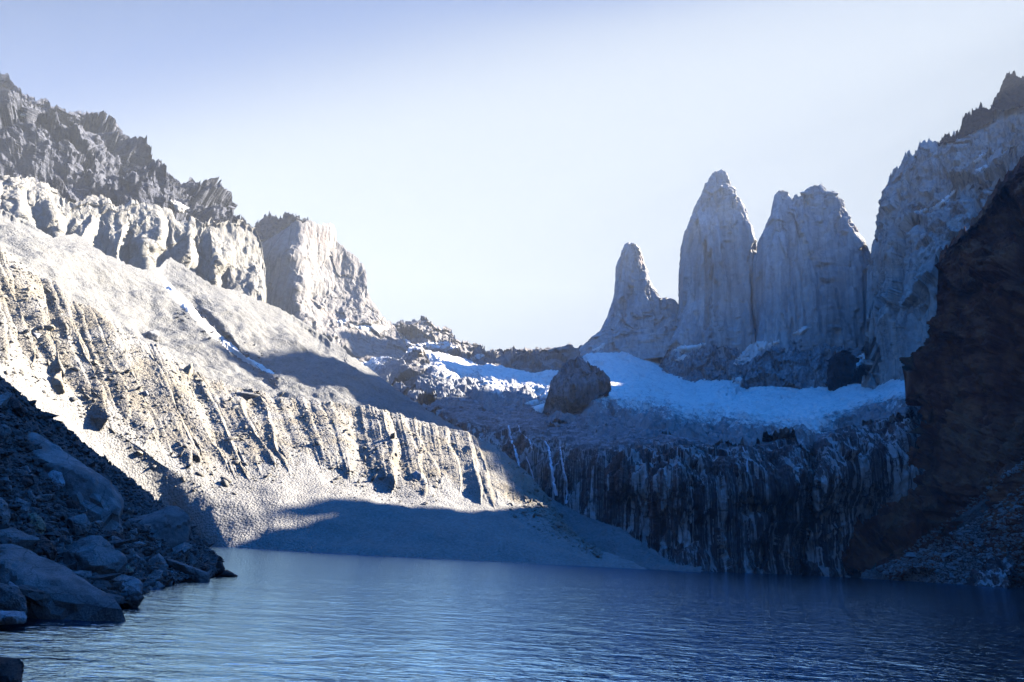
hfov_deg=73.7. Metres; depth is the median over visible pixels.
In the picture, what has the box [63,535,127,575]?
boulder
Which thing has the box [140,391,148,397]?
moraine boulder
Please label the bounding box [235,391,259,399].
moraine boulder
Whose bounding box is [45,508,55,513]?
stone
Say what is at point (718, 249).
granite tower
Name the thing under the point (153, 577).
stone
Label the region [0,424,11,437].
boulder
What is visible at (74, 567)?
stone
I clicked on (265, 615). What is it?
lake
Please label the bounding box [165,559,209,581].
boulder
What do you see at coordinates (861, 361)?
snow patch
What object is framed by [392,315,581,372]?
back ridge
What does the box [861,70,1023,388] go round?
rock wall
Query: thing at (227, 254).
pale cliff
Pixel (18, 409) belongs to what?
boulder
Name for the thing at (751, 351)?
snow patch
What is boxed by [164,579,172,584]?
boulder
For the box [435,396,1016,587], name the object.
striped cliff
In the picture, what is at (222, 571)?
boulder
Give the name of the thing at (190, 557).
boulder
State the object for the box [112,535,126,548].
boulder
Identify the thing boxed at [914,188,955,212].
snow patch
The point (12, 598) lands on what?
boulder
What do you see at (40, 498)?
stone
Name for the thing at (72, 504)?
boulder
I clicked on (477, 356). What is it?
snow patch
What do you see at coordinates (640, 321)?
granite tower
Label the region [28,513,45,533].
boulder
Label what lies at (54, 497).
stone
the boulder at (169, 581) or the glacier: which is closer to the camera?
the boulder at (169, 581)
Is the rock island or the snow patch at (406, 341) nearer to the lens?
the rock island
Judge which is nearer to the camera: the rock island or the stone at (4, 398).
the stone at (4, 398)
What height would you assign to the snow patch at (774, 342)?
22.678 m
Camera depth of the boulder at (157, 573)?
65.48 m
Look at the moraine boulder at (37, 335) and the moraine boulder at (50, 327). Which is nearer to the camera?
the moraine boulder at (37, 335)
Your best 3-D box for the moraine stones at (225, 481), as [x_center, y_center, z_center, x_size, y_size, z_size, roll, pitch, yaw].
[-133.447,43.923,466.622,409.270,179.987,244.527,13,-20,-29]
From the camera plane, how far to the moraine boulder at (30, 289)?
434.54 m
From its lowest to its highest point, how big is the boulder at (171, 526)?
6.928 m
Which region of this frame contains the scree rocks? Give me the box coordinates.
[175,308,278,385]
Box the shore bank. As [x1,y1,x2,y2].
[0,375,219,610]
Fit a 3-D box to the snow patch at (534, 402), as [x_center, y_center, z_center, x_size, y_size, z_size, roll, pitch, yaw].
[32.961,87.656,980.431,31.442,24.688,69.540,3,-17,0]
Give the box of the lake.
[0,546,1023,681]
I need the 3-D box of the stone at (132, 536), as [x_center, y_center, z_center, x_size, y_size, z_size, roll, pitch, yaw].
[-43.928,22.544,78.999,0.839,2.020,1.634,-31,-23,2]
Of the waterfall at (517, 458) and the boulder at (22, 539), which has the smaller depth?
the boulder at (22, 539)
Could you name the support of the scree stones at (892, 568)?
on the scree fan
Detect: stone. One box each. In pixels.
[0,391,11,406]
[0,479,5,485]
[35,496,43,501]
[37,494,53,500]
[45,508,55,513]
[46,489,58,500]
[58,506,67,513]
[69,564,76,569]
[94,520,103,528]
[116,522,122,533]
[125,507,133,513]
[129,528,137,538]
[133,541,146,545]
[143,581,154,587]
[148,570,162,579]
[153,581,164,587]
[190,559,197,566]
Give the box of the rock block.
[825,350,859,390]
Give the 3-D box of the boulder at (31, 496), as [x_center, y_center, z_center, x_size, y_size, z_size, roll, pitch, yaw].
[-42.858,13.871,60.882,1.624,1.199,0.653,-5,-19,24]
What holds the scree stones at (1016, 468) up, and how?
on the scree fan
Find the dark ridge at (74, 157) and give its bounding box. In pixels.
[0,73,252,227]
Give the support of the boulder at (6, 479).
on the shore bank
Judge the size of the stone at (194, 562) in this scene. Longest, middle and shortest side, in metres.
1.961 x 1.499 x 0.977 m
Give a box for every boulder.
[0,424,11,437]
[0,497,10,523]
[0,528,39,549]
[0,544,125,621]
[0,583,27,613]
[0,611,26,624]
[0,657,23,681]
[2,477,11,491]
[7,397,25,416]
[15,497,30,513]
[19,476,32,488]
[23,465,31,474]
[26,286,33,291]
[27,432,123,530]
[27,490,35,502]
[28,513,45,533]
[32,332,40,338]
[34,535,56,560]
[43,324,54,331]
[48,470,64,489]
[51,371,64,393]
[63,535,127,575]
[64,499,79,508]
[67,513,91,536]
[74,570,91,577]
[81,501,90,515]
[91,359,98,364]
[107,531,124,539]
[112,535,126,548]
[114,574,142,593]
[129,506,190,547]
[133,554,145,567]
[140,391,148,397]
[146,329,158,340]
[148,553,167,569]
[150,570,162,581]
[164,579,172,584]
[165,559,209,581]
[171,542,192,562]
[183,363,192,376]
[186,552,198,567]
[199,563,209,571]
[215,556,237,576]
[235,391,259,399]
[412,470,423,480]
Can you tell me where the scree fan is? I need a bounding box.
[849,498,1023,587]
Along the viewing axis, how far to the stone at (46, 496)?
64.29 m
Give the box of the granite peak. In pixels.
[254,211,407,364]
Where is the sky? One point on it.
(489, 167)
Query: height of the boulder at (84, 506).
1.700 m
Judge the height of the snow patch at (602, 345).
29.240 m
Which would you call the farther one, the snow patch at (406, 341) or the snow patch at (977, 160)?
the snow patch at (406, 341)
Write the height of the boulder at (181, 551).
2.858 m
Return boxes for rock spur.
[390,347,464,414]
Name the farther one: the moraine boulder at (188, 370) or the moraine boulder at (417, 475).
the moraine boulder at (188, 370)
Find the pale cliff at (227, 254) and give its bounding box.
[0,174,266,302]
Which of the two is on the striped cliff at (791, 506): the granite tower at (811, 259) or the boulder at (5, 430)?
the granite tower at (811, 259)
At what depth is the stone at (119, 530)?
75.96 m
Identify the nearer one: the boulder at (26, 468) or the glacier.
the boulder at (26, 468)
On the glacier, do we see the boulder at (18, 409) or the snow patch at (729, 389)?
the snow patch at (729, 389)
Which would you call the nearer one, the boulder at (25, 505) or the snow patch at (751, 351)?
the boulder at (25, 505)
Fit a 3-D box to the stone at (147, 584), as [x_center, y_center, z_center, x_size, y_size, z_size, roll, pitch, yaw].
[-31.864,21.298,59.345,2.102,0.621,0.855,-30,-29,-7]
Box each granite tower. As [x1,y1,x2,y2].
[579,242,678,359]
[659,169,756,382]
[732,183,869,388]
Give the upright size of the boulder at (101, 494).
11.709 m
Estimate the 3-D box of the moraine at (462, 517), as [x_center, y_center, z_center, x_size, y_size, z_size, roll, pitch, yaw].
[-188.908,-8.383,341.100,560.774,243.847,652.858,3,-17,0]
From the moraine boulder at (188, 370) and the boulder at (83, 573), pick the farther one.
the moraine boulder at (188, 370)
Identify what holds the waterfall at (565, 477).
on the striped cliff at (791, 506)
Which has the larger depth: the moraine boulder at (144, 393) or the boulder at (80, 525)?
the moraine boulder at (144, 393)
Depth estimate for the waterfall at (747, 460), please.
544.82 m
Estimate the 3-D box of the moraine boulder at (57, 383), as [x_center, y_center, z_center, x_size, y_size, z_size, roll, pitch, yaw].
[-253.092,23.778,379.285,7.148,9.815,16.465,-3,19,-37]
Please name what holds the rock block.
on the glacier
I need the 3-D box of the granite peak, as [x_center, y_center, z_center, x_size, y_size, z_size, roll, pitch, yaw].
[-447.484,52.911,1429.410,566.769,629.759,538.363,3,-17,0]
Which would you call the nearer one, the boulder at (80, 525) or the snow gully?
the boulder at (80, 525)
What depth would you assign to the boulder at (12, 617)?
34.82 m
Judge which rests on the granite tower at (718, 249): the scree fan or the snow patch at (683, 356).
the snow patch at (683, 356)
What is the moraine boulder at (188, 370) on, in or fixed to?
on the moraine at (462, 517)
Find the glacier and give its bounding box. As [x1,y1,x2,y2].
[358,346,916,453]
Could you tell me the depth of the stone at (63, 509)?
64.05 m
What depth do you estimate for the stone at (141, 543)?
77.97 m
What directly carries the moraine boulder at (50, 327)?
on the moraine at (462, 517)
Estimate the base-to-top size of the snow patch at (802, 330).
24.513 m
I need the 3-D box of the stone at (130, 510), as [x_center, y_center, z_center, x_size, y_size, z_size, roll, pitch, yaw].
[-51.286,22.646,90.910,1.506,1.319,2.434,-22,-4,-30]
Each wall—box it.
[841,155,1023,584]
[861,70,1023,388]
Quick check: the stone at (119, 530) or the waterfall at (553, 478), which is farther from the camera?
the waterfall at (553, 478)
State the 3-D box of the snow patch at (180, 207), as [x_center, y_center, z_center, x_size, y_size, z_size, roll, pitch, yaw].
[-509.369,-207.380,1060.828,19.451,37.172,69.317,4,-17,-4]
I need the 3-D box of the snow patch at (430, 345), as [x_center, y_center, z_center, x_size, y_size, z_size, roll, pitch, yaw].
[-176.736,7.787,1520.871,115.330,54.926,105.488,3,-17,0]
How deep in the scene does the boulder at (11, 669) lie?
20.83 m
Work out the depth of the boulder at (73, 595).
39.71 m
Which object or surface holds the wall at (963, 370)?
on the ground
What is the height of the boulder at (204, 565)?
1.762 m
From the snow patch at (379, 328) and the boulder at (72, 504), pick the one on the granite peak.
the snow patch at (379, 328)
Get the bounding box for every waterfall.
[508,425,519,464]
[543,440,557,495]
[560,447,567,503]
[743,447,747,471]
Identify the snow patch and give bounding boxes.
[169,199,188,212]
[337,318,348,323]
[356,325,388,331]
[396,328,410,344]
[407,341,457,349]
[470,353,483,359]
[525,399,544,404]
[532,403,547,412]
[592,343,604,351]
[674,342,705,352]
[675,354,686,360]
[714,376,741,398]
[733,340,767,365]
[768,339,779,346]
[793,326,811,334]
[856,350,864,368]
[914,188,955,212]
[973,152,985,162]
[975,165,989,171]
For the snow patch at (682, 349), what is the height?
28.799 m
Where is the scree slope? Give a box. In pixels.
[0,209,701,571]
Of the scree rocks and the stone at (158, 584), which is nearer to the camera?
the stone at (158, 584)
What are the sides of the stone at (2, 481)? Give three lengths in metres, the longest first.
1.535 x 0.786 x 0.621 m
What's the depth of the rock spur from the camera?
1112.49 m
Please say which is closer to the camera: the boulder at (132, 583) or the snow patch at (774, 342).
the boulder at (132, 583)
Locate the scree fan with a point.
(969, 516)
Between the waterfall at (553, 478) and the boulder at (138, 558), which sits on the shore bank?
the boulder at (138, 558)
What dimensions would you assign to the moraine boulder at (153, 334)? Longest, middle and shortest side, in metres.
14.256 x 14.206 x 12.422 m
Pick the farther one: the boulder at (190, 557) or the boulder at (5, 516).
the boulder at (190, 557)
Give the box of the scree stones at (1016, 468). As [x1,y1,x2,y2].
[901,458,1023,557]
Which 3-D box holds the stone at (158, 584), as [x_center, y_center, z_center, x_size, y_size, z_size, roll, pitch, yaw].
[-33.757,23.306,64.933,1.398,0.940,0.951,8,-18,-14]
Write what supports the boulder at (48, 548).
on the shore bank
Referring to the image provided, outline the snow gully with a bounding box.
[152,270,273,373]
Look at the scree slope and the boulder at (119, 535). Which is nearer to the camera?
the boulder at (119, 535)
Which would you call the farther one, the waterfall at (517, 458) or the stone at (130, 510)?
the waterfall at (517, 458)
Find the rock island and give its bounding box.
[543,356,610,413]
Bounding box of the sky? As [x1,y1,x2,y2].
[0,0,1023,350]
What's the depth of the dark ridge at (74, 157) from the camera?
1070.60 m
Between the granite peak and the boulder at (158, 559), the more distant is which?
the granite peak
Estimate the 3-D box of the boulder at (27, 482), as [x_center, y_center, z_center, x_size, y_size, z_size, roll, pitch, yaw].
[-45.870,13.328,64.119,2.314,1.188,1.255,-13,-23,41]
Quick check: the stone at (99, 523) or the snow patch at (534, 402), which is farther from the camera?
the snow patch at (534, 402)
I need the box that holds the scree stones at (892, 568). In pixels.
[860,484,1023,587]
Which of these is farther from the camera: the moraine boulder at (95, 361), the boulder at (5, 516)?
the moraine boulder at (95, 361)
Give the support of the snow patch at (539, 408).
on the rock island
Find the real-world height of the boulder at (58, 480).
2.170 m
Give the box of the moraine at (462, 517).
[0,247,645,568]
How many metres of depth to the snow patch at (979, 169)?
1182.37 m
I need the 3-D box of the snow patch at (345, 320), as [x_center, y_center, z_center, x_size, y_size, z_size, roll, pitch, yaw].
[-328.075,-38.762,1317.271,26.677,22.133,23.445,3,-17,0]
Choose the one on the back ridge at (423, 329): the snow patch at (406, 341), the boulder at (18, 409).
the snow patch at (406, 341)
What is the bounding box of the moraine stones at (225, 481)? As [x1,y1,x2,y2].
[0,252,602,558]

